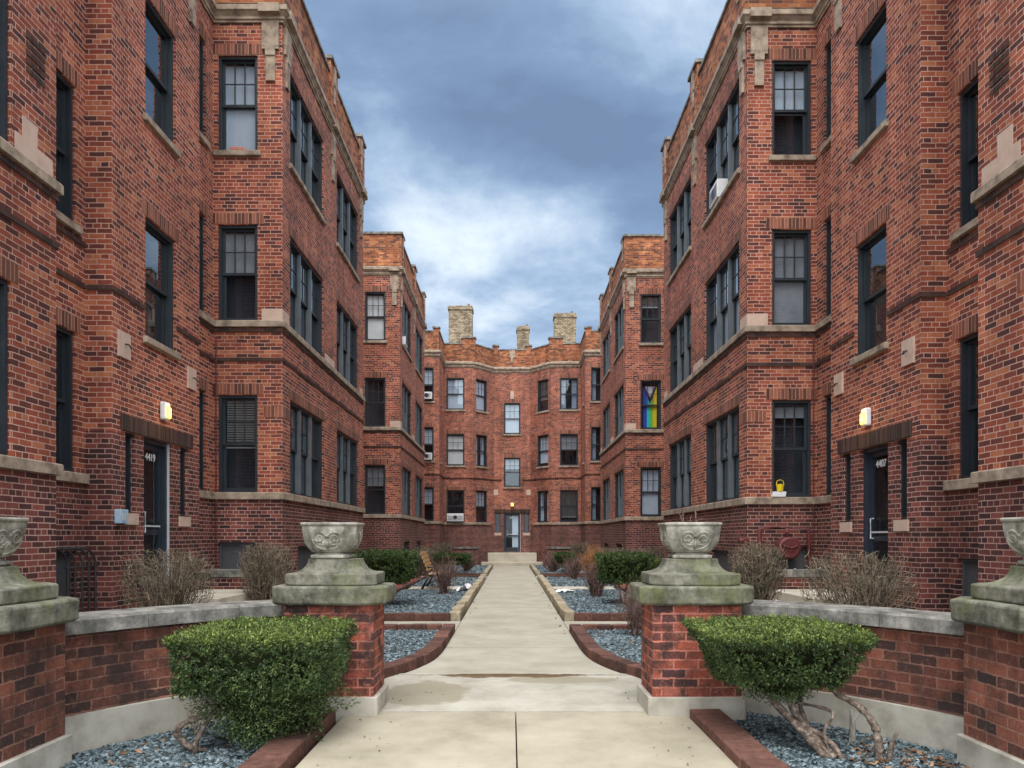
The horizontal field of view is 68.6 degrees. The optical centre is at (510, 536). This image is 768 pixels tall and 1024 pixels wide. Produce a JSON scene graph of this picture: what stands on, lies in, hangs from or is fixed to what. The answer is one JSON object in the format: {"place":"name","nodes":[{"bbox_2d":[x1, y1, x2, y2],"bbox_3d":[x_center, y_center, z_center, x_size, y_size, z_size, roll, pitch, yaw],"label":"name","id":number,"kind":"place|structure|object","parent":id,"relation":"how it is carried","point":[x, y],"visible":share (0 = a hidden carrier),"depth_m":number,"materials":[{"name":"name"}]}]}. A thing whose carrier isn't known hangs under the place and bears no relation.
{"place":"outdoors","nodes":[
{"label":"outdoors","id":0,"kind":"place"},
{"bbox_2d":[295,712,515,767],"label":"entrance walk","id":1,"kind":"structure","parent":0,"point":[447,740],"depth_m":5.84,"materials":[{"name":"concrete"}]},
{"bbox_2d":[384,629,438,662],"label":"slate gravel","id":2,"kind":"structure","parent":0,"point":[399,643],"depth_m":11.23,"materials":[{"name":"grey gravel"}]},
{"bbox_2d":[384,588,467,612],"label":"slate gravel","id":3,"kind":"structure","parent":0,"point":[402,601],"depth_m":18.05,"materials":[{"name":"grey gravel"}]},
{"bbox_2d":[428,567,585,767],"bbox_3d":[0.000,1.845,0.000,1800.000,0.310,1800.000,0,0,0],"label":"ground","id":4,"kind":"structure","parent":0,"point":[515,721],"depth_m":6.26,"materials":[{"name":"soil"}]},
{"bbox_2d":[116,547,216,607],"bbox_3d":[-4.256,0.892,9.338,1.002,1.524,0.960,0,0,0],"label":"bare bush","id":5,"kind":"object","parent":4,"relation":"on","point":[180,597],"visible":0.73,"depth_m":9.19,"materials":[{"name":"brown plant"}]},
{"bbox_2d":[139,569,257,606],"bbox_3d":[-4.345,1.135,11.980,2.370,1.130,2.700,0,0,0],"label":"entrance stoop","id":6,"kind":"object","parent":4,"relation":"on","point":[227,588],"visible":0.07,"depth_m":12.95,"materials":[{"name":"concrete"}]},
{"bbox_2d":[0,0,426,611],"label":"apartment building","id":7,"kind":"structure","parent":4,"relation":"on","point":[158,236],"depth_m":12.33,"materials":[{"name":"red brick"}]},
{"bbox_2d":[0,0,7,141],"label":"window","id":8,"kind":"structure","parent":7,"relation":"in","point":[3,3],"depth_m":7.68,"materials":[{"name":"black glass"}]},
{"bbox_2d":[0,255,18,454],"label":"window","id":9,"kind":"structure","parent":7,"relation":"in","point":[9,269],"depth_m":7.68,"materials":[{"name":"black glass"}]},
{"bbox_2d":[56,307,80,471],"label":"window","id":10,"kind":"structure","parent":7,"relation":"in","point":[64,338],"depth_m":9.61,"materials":[{"name":"black glass"}]},
{"bbox_2d":[56,50,82,234],"bbox_3d":[-6.580,-4.881,9.390,2.060,2.242,0.760,0,0,0],"label":"window","id":11,"kind":"structure","parent":7,"relation":"in","point":[64,91],"depth_m":9.61,"materials":[{"name":"black glass"}]},
{"bbox_2d":[56,546,97,611],"bbox_3d":[-5.519,0.858,9.441,0.162,1.484,0.859,0,0,0],"label":"iron railing","id":12,"kind":"object","parent":7,"relation":"attached to","point":[67,567],"visible":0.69,"depth_m":9.52,"materials":[{"name":"metal"}]},
{"bbox_2d":[142,197,180,359],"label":"window","id":13,"kind":"structure","parent":7,"relation":"in","point":[158,335],"depth_m":11.73,"materials":[{"name":"black glass"}]},
{"bbox_2d":[143,0,180,157],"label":"window","id":14,"kind":"structure","parent":7,"relation":"in","point":[158,115],"depth_m":11.73,"materials":[{"name":"black glass"}]},
{"bbox_2d":[199,377,207,489],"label":"window","id":15,"kind":"structure","parent":7,"relation":"in","point":[203,384],"depth_m":13.50,"materials":[{"name":"black glass"}]},
{"bbox_2d":[199,198,207,310],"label":"window","id":16,"kind":"structure","parent":7,"relation":"in","point":[203,208],"depth_m":13.50,"materials":[{"name":"black glass"}]},
{"bbox_2d":[199,21,209,148],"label":"window","id":17,"kind":"structure","parent":7,"relation":"in","point":[202,31],"depth_m":13.50,"materials":[{"name":"black glass"}]},
{"bbox_2d":[215,337,216,568],"bbox_3d":[-5.450,-1.050,13.860,0.024,5.300,0.024,0,0,-22],"label":"downpipe","id":18,"kind":"object","parent":7,"relation":"attached to","point":[216,451],"visible":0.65,"depth_m":13.85,"materials":[{"name":"brown metal"}]},
{"bbox_2d":[213,384,262,491],"bbox_3d":[-5.065,-1.711,14.083,0.950,2.262,0.374,0,0,0],"label":"window","id":19,"kind":"structure","parent":7,"relation":"in","point":[237,414],"depth_m":14.10,"materials":[{"name":"black glass"}]},
{"bbox_2d":[213,213,262,319],"bbox_3d":[-5.065,-4.881,14.083,0.950,2.242,0.374,0,0,0],"label":"window","id":20,"kind":"structure","parent":7,"relation":"in","point":[237,244],"depth_m":14.09,"materials":[{"name":"black glass"}]},
{"bbox_2d":[213,44,262,156],"bbox_3d":[-5.065,-8.021,14.055,0.950,2.242,0.430,0,0,0],"label":"window","id":21,"kind":"structure","parent":7,"relation":"in","point":[237,75],"depth_m":14.05,"materials":[{"name":"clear glass"}]},
{"bbox_2d":[288,388,324,499],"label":"window","id":22,"kind":"structure","parent":7,"relation":"in","point":[305,429],"depth_m":16.04,"materials":[{"name":"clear glass"}]},
{"bbox_2d":[288,222,324,355],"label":"window","id":23,"kind":"structure","parent":7,"relation":"in","point":[305,285],"depth_m":16.04,"materials":[{"name":"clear glass"}]},
{"bbox_2d":[289,63,326,225],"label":"window","id":24,"kind":"structure","parent":7,"relation":"in","point":[305,164],"depth_m":16.00,"materials":[{"name":"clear glass"}]},
{"bbox_2d":[336,420,358,506],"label":"window","id":25,"kind":"structure","parent":7,"relation":"in","point":[346,447],"depth_m":19.88,"materials":[{"name":"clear glass"}]},
{"bbox_2d":[336,290,358,388],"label":"window","id":26,"kind":"structure","parent":7,"relation":"in","point":[346,330],"depth_m":19.85,"materials":[{"name":"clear glass"}]},
{"bbox_2d":[336,160,360,283],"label":"window","id":27,"kind":"structure","parent":7,"relation":"in","point":[346,243],"depth_m":19.83,"materials":[{"name":"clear glass"}]},
{"bbox_2d":[363,459,387,513],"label":"window","id":28,"kind":"structure","parent":7,"relation":"in","point":[374,474],"depth_m":27.49,"materials":[{"name":"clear glass"}]},
{"bbox_2d":[363,372,387,426],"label":"window","id":29,"kind":"structure","parent":7,"relation":"in","point":[374,381],"depth_m":27.66,"materials":[{"name":"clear glass"}]},
{"bbox_2d":[363,286,387,342],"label":"window","id":30,"kind":"structure","parent":7,"relation":"in","point":[374,301],"depth_m":27.49,"materials":[{"name":"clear glass"}]},
{"bbox_2d":[402,460,411,515],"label":"window","id":31,"kind":"structure","parent":7,"relation":"in","point":[405,473],"depth_m":29.40,"materials":[{"name":"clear glass"}]},
{"bbox_2d":[402,375,411,434],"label":"window","id":32,"kind":"structure","parent":7,"relation":"in","point":[405,393],"depth_m":29.40,"materials":[{"name":"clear glass"}]},
{"bbox_2d":[236,541,294,600],"bbox_3d":[-4.010,0.852,12.350,0.898,1.603,0.893,0,0,0],"label":"bare bush","id":33,"kind":"object","parent":4,"relation":"on","point":[271,570],"visible":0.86,"depth_m":12.17,"materials":[{"name":"brown plant"}]},
{"bbox_2d":[237,709,335,767],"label":"brick edging","id":34,"kind":"object","parent":4,"relation":"on","point":[290,751],"visible":0.64,"depth_m":5.49,"materials":[{"name":"brown brick"}]},
{"bbox_2d":[272,558,395,722],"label":"gate pillar","id":35,"kind":"structure","parent":4,"relation":"on","point":[360,591],"depth_m":6.73,"materials":[{"name":"brick"}]},
{"bbox_2d":[300,522,363,558],"bbox_3d":[-1.665,0.032,7.019,0.530,0.331,0.530,0,0,0],"label":"stone urn","id":36,"kind":"object","parent":35,"relation":"on","point":[326,540],"visible":1,"depth_m":6.81,"materials":[{"name":"stone"}]},
{"bbox_2d":[384,612,449,620],"bbox_3d":[-2.203,1.610,14.499,2.051,0.292,0.197,0,0,0],"label":"brick edging","id":37,"kind":"object","parent":4,"relation":"on","point":[406,616],"visible":0.31,"depth_m":14.41,"materials":[{"name":"brown brick"}]},
{"bbox_2d":[384,624,454,678],"bbox_3d":[-1.198,1.615,10.372,0.545,0.285,4.866,0,0,8],"label":"brick edging","id":38,"kind":"object","parent":4,"relation":"on","point":[433,649],"visible":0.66,"depth_m":9.52,"materials":[{"name":"brown brick"}]},
{"bbox_2d":[450,574,485,620],"bbox_3d":[-1.071,1.595,21.616,0.234,0.348,14.340,0,0,0],"label":"stone block edging","id":39,"kind":"object","parent":4,"relation":"on","point":[460,608],"visible":0.77,"depth_m":17.39,"materials":[{"name":"beige stone"}]},
{"bbox_2d":[481,553,542,566],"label":"entrance steps","id":40,"kind":"structure","parent":4,"relation":"on","point":[511,559],"depth_m":42.35,"materials":[{"name":"concrete"}]},
{"bbox_2d":[424,304,600,568],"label":"apartment building","id":41,"kind":"structure","parent":4,"relation":"on","point":[519,427],"depth_m":42.26,"materials":[{"name":"red brick"}]},
{"bbox_2d":[444,486,465,521],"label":"window","id":42,"kind":"structure","parent":41,"relation":"in","point":[455,495],"depth_m":43.10,"materials":[{"name":"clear glass"}]},
{"bbox_2d":[444,430,465,466],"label":"window","id":43,"kind":"structure","parent":41,"relation":"in","point":[455,439],"depth_m":42.29,"materials":[{"name":"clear glass"}]},
{"bbox_2d":[444,374,465,410],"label":"window","id":44,"kind":"structure","parent":41,"relation":"in","point":[455,383],"depth_m":42.29,"materials":[{"name":"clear glass"}]},
{"bbox_2d":[475,487,487,521],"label":"window","id":45,"kind":"structure","parent":41,"relation":"in","point":[481,496],"depth_m":43.04,"materials":[{"name":"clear glass"}]},
{"bbox_2d":[475,430,488,468],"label":"window","id":46,"kind":"structure","parent":41,"relation":"in","point":[481,441],"depth_m":43.02,"materials":[{"name":"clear glass"}]},
{"bbox_2d":[475,375,488,413],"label":"window","id":47,"kind":"structure","parent":41,"relation":"in","point":[481,386],"depth_m":42.87,"materials":[{"name":"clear glass"}]},
{"bbox_2d":[502,454,521,488],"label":"window","id":48,"kind":"structure","parent":41,"relation":"in","point":[511,465],"depth_m":43.69,"materials":[{"name":"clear glass"}]},
{"bbox_2d":[502,399,521,435],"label":"window","id":49,"kind":"structure","parent":41,"relation":"in","point":[511,406],"depth_m":43.69,"materials":[{"name":"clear glass"}]},
{"bbox_2d":[558,486,579,521],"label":"window","id":50,"kind":"structure","parent":41,"relation":"in","point":[568,494],"depth_m":42.30,"materials":[{"name":"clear glass"}]},
{"bbox_2d":[558,430,579,466],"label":"window","id":51,"kind":"structure","parent":41,"relation":"in","point":[568,438],"depth_m":42.29,"materials":[{"name":"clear glass"}]},
{"bbox_2d":[558,374,579,410],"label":"window","id":52,"kind":"structure","parent":41,"relation":"in","point":[568,382],"depth_m":42.31,"materials":[{"name":"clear glass"}]},
{"bbox_2d":[589,483,600,520],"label":"window","id":53,"kind":"structure","parent":41,"relation":"in","point":[595,487],"depth_m":39.72,"materials":[{"name":"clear glass"}]},
{"bbox_2d":[589,423,600,462],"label":"window","id":54,"kind":"structure","parent":41,"relation":"in","point":[595,427],"depth_m":39.71,"materials":[{"name":"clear glass"}]},
{"bbox_2d":[589,363,600,402],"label":"window","id":55,"kind":"structure","parent":41,"relation":"in","point":[595,372],"depth_m":39.72,"materials":[{"name":"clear glass"}]},
{"bbox_2d":[538,575,573,620],"bbox_3d":[1.110,1.596,21.600,0.229,0.344,14.364,0,0,0],"label":"stone block edging","id":56,"kind":"object","parent":4,"relation":"on","point":[565,612],"visible":0.81,"depth_m":17.21,"materials":[{"name":"beige stone"}]},
{"bbox_2d":[569,624,640,678],"bbox_3d":[1.243,1.615,10.373,0.546,0.284,4.878,0,0,-8],"label":"brick edging","id":57,"kind":"object","parent":4,"relation":"on","point":[590,648],"visible":0.53,"depth_m":9.52,"materials":[{"name":"brown brick"}]},
{"bbox_2d":[574,613,640,620],"bbox_3d":[2.246,1.610,14.501,2.043,0.291,0.195,0,0,0],"label":"brick edging","id":58,"kind":"object","parent":4,"relation":"on","point":[598,617],"visible":0.15,"depth_m":14.41,"materials":[{"name":"brown brick"}]},
{"bbox_2d":[629,558,753,720],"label":"gate pillar","id":59,"kind":"structure","parent":4,"relation":"on","point":[668,594],"depth_m":6.73,"materials":[{"name":"brick"}]},
{"bbox_2d":[658,511,722,558],"bbox_3d":[1.670,-0.022,7.020,0.531,0.441,0.529,0,0,0],"label":"stone urn","id":60,"kind":"object","parent":59,"relation":"on","point":[689,540],"visible":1,"depth_m":6.81,"materials":[{"name":"stone"}]},
{"bbox_2d":[690,709,789,767],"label":"brick edging","id":61,"kind":"object","parent":4,"relation":"on","point":[739,746],"visible":0.78,"depth_m":5.64,"materials":[{"name":"brown brick"}]},
{"bbox_2d":[727,540,790,600],"bbox_3d":[3.772,0.850,11.541,0.816,1.607,0.925,0,0,0],"label":"bare bush","id":62,"kind":"object","parent":4,"relation":"on","point":[760,582],"visible":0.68,"depth_m":11.39,"materials":[{"name":"brown plant"}]},
{"bbox_2d":[598,0,1023,611],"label":"apartment building","id":63,"kind":"structure","parent":4,"relation":"on","point":[818,278],"depth_m":12.43,"materials":[{"name":"red brick"}]},
{"bbox_2d":[613,297,623,364],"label":"window","id":64,"kind":"structure","parent":63,"relation":"in","point":[619,347],"depth_m":29.40,"materials":[{"name":"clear glass"}]},
{"bbox_2d":[614,463,623,517],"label":"window","id":65,"kind":"structure","parent":63,"relation":"in","point":[618,476],"depth_m":29.40,"materials":[{"name":"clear glass"}]},
{"bbox_2d":[614,377,623,437],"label":"window","id":66,"kind":"structure","parent":63,"relation":"in","point":[619,396],"depth_m":29.40,"materials":[{"name":"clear glass"}]},
{"bbox_2d":[643,387,656,426],"bbox_3d":[5.090,-4.760,27.487,0.500,1.500,0.034,0,0,0],"label":"rainbow flag","id":67,"kind":"object","parent":63,"relation":"hanging from","point":[649,416],"visible":1,"depth_m":27.49,"materials":[{"name":"multicoloured fabric"}]},
{"bbox_2d":[637,461,663,516],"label":"window","id":68,"kind":"structure","parent":63,"relation":"in","point":[650,471],"depth_m":27.49,"materials":[{"name":"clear glass"}]},
{"bbox_2d":[637,375,663,428],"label":"window","id":69,"kind":"structure","parent":63,"relation":"in","point":[647,384],"depth_m":27.35,"materials":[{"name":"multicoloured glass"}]},
{"bbox_2d":[637,288,663,345],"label":"window","id":70,"kind":"structure","parent":63,"relation":"in","point":[650,305],"depth_m":27.50,"materials":[{"name":"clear glass"}]},
{"bbox_2d":[666,164,691,286],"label":"window","id":71,"kind":"structure","parent":63,"relation":"in","point":[680,220],"depth_m":19.79,"materials":[{"name":"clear glass"}]},
{"bbox_2d":[668,423,691,509],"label":"window","id":72,"kind":"structure","parent":63,"relation":"in","point":[680,451],"depth_m":19.87,"materials":[{"name":"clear glass"}]},
{"bbox_2d":[668,293,691,392],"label":"window","id":73,"kind":"structure","parent":63,"relation":"in","point":[680,335],"depth_m":19.85,"materials":[{"name":"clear glass"}]},
{"bbox_2d":[701,68,739,229],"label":"window","id":74,"kind":"structure","parent":63,"relation":"in","point":[722,149],"depth_m":15.89,"materials":[{"name":"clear glass"}]},
{"bbox_2d":[703,393,740,503],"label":"window","id":75,"kind":"structure","parent":63,"relation":"in","point":[722,434],"depth_m":16.04,"materials":[{"name":"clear glass"}]},
{"bbox_2d":[703,227,740,359],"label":"window","id":76,"kind":"structure","parent":63,"relation":"in","point":[722,291],"depth_m":16.00,"materials":[{"name":"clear glass"}]},
{"bbox_2d":[738,526,820,584],"bbox_3d":[4.909,0.603,13.657,1.560,1.593,0.286,0,0,0],"label":"red pipework","id":77,"kind":"object","parent":63,"relation":"attached to","point":[792,547],"visible":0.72,"depth_m":13.66,"materials":[{"name":"paint"}]},
{"bbox_2d":[766,388,815,496],"bbox_3d":[5.205,-1.621,14.083,0.950,2.262,0.374,0,0,0],"label":"window","id":78,"kind":"structure","parent":63,"relation":"in","point":[791,420],"depth_m":14.09,"materials":[{"name":"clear glass"}]},
{"bbox_2d":[766,218,815,324],"bbox_3d":[5.205,-4.791,14.083,0.950,2.242,0.374,0,0,0],"label":"window","id":79,"kind":"structure","parent":63,"relation":"in","point":[791,249],"depth_m":14.09,"materials":[{"name":"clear glass"}]},
{"bbox_2d":[766,48,815,160],"bbox_3d":[5.205,-7.931,14.055,0.950,2.242,0.430,0,0,0],"label":"window","id":80,"kind":"structure","parent":63,"relation":"in","point":[791,80],"depth_m":14.06,"materials":[{"name":"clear glass"}]},
{"bbox_2d":[820,26,830,153],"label":"window","id":81,"kind":"structure","parent":63,"relation":"in","point":[827,36],"depth_m":13.50,"materials":[{"name":"clear glass"}]},
{"bbox_2d":[822,382,830,495],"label":"window","id":82,"kind":"structure","parent":63,"relation":"in","point":[826,388],"depth_m":13.50,"materials":[{"name":"clear glass"}]},
{"bbox_2d":[822,203,830,316],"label":"window","id":83,"kind":"structure","parent":63,"relation":"in","point":[826,212],"depth_m":13.50,"materials":[{"name":"clear glass"}]},
{"bbox_2d":[850,0,888,163],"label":"window","id":84,"kind":"structure","parent":63,"relation":"in","point":[872,121],"depth_m":11.73,"materials":[{"name":"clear glass"}]},
{"bbox_2d":[850,204,889,365],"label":"window","id":85,"kind":"structure","parent":63,"relation":"in","point":[872,253],"depth_m":11.73,"materials":[{"name":"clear glass"}]},
{"bbox_2d":[950,57,977,241],"bbox_3d":[6.720,-4.791,9.390,2.060,2.242,0.760,0,0,0],"label":"window","id":86,"kind":"structure","parent":63,"relation":"in","point":[969,97],"depth_m":9.61,"materials":[{"name":"clear glass"}]},
{"bbox_2d":[952,314,977,478],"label":"window","id":87,"kind":"structure","parent":63,"relation":"in","point":[968,345],"depth_m":9.61,"materials":[{"name":"clear glass"}]},
{"bbox_2d":[769,569,892,607],"bbox_3d":[4.485,1.135,11.980,2.370,1.130,2.700,0,0,0],"label":"entrance stoop","id":88,"kind":"object","parent":4,"relation":"on","point":[792,592],"visible":0.07,"depth_m":12.95,"materials":[{"name":"concrete"}]},
{"bbox_2d":[798,550,919,608],"bbox_3d":[4.113,0.901,8.960,1.171,1.507,1.039,0,0,0],"label":"bare bush","id":89,"kind":"object","parent":4,"relation":"on","point":[870,579],"visible":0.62,"depth_m":8.78,"materials":[{"name":"brown plant"}]},
{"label":"planting bed","id":90,"kind":"structure","parent":4,"relation":"on","visible":0},
{"bbox_2d":[0,565,79,767],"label":"gate pillar","id":91,"kind":"structure","parent":90,"relation":"on","point":[35,616],"depth_m":5.06,"materials":[{"name":"brick"}]},
{"bbox_2d":[0,517,28,565],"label":"stone urn","id":92,"kind":"object","parent":91,"relation":"on","point":[12,531],"visible":1,"depth_m":5.09,"materials":[{"name":"stone"}]},
{"bbox_2d":[60,721,265,767],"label":"slate gravel","id":93,"kind":"structure","parent":90,"relation":"on","point":[178,755],"depth_m":5.65,"materials":[{"name":"grey gravel"}]},
{"bbox_2d":[65,600,283,753],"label":"curved garden wall","id":94,"kind":"structure","parent":90,"relation":"on","point":[118,673],"depth_m":6.08,"materials":[{"name":"brick"}]},
{"bbox_2d":[161,614,361,753],"bbox_3d":[-1.923,1.217,5.978,1.463,1.138,1.446,0,0,0],"label":"yew hedge","id":95,"kind":"object","parent":90,"relation":"on","point":[274,676],"visible":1,"depth_m":5.57,"materials":[{"name":"green plant"}]},
{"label":"planting bed","id":96,"kind":"structure","parent":4,"relation":"on","visible":0},
{"bbox_2d":[351,548,420,603],"bbox_3d":[-2.904,0.949,17.397,1.511,1.424,1.686,0,0,0],"label":"yew hedge","id":97,"kind":"object","parent":96,"relation":"on","point":[394,565],"visible":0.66,"depth_m":16.82,"materials":[{"name":"green plant"}]},
{"bbox_2d":[423,552,461,593],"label":"bare bush","id":98,"kind":"object","parent":96,"relation":"on","point":[444,581],"visible":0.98,"depth_m":20.48,"materials":[{"name":"brown plant"}]},
{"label":"planting bed","id":99,"kind":"structure","parent":4,"relation":"on","visible":0},
{"bbox_2d":[733,710,964,767],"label":"slate gravel","id":100,"kind":"structure","parent":99,"relation":"on","point":[781,738],"depth_m":5.79,"materials":[{"name":"grey gravel"}]},
{"bbox_2d":[681,612,897,759],"bbox_3d":[2.143,1.161,6.006,1.371,1.040,1.332,0,0,0],"label":"yew hedge","id":101,"kind":"object","parent":100,"relation":"on","point":[786,659],"visible":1,"depth_m":5.61,"materials":[{"name":"green plant"}]},
{"bbox_2d":[850,736,968,767],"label":"dead leaves","id":102,"kind":"object","parent":100,"relation":"on","point":[923,759],"visible":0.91,"depth_m":5.45,"materials":[{"name":"brown plant"}]},
{"bbox_2d":[742,600,963,753],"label":"curved garden wall","id":103,"kind":"structure","parent":99,"relation":"on","point":[906,684],"depth_m":6.09,"materials":[{"name":"brick"}]},
{"bbox_2d":[950,565,1023,767],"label":"gate pillar","id":104,"kind":"structure","parent":99,"relation":"on","point":[990,615],"depth_m":5.09,"materials":[{"name":"brick"}]},
{"bbox_2d":[1000,517,1023,565],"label":"stone urn","id":105,"kind":"object","parent":104,"relation":"on","point":[1013,529],"visible":1,"depth_m":5.11,"materials":[{"name":"stone"}]},
{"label":"planting bed","id":106,"kind":"structure","parent":4,"relation":"on","visible":0},
{"bbox_2d":[577,557,609,596],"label":"bare bush","id":107,"kind":"object","parent":106,"relation":"on","point":[594,585],"visible":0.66,"depth_m":19.68,"materials":[{"name":"brown plant"}]},
{"bbox_2d":[554,588,640,612],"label":"slate gravel","id":108,"kind":"structure","parent":106,"relation":"on","point":[605,602],"depth_m":18.10,"materials":[{"name":"grey gravel"}]},
{"bbox_2d":[593,550,655,601],"bbox_3d":[2.663,0.981,17.626,1.409,1.362,1.511,0,0,0],"label":"yew hedge","id":109,"kind":"object","parent":106,"relation":"on","point":[615,568],"visible":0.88,"depth_m":17.09,"materials":[{"name":"green plant"}]},
{"bbox_2d":[402,566,623,673],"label":"courtyard path","id":110,"kind":"structure","parent":0,"point":[510,624],"depth_m":11.94,"materials":[{"name":"concrete"}]},
{"bbox_2d":[381,674,644,720],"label":"threshold walk","id":111,"kind":"structure","parent":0,"point":[515,693],"depth_m":7.66,"materials":[{"name":"concrete"}]},
{"bbox_2d":[304,0,726,348],"label":"sky","id":112,"kind":"structure","parent":0,"point":[514,146],"materials":[{"name":"blue"}]},
{"bbox_2d":[585,628,640,662],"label":"slate gravel","id":113,"kind":"structure","parent":0,"point":[617,641],"depth_m":11.18,"materials":[{"name":"grey gravel"}]},
{"bbox_2d":[611,574,640,635],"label":"bare bush","id":114,"kind":"object","parent":113,"relation":"on","point":[634,608],"visible":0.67,"depth_m":11.93,"materials":[{"name":"brown plant"}]},
{"bbox_2d":[516,712,737,767],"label":"entrance walk","id":115,"kind":"structure","parent":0,"point":[588,740],"depth_m":5.84,"materials":[{"name":"concrete"}]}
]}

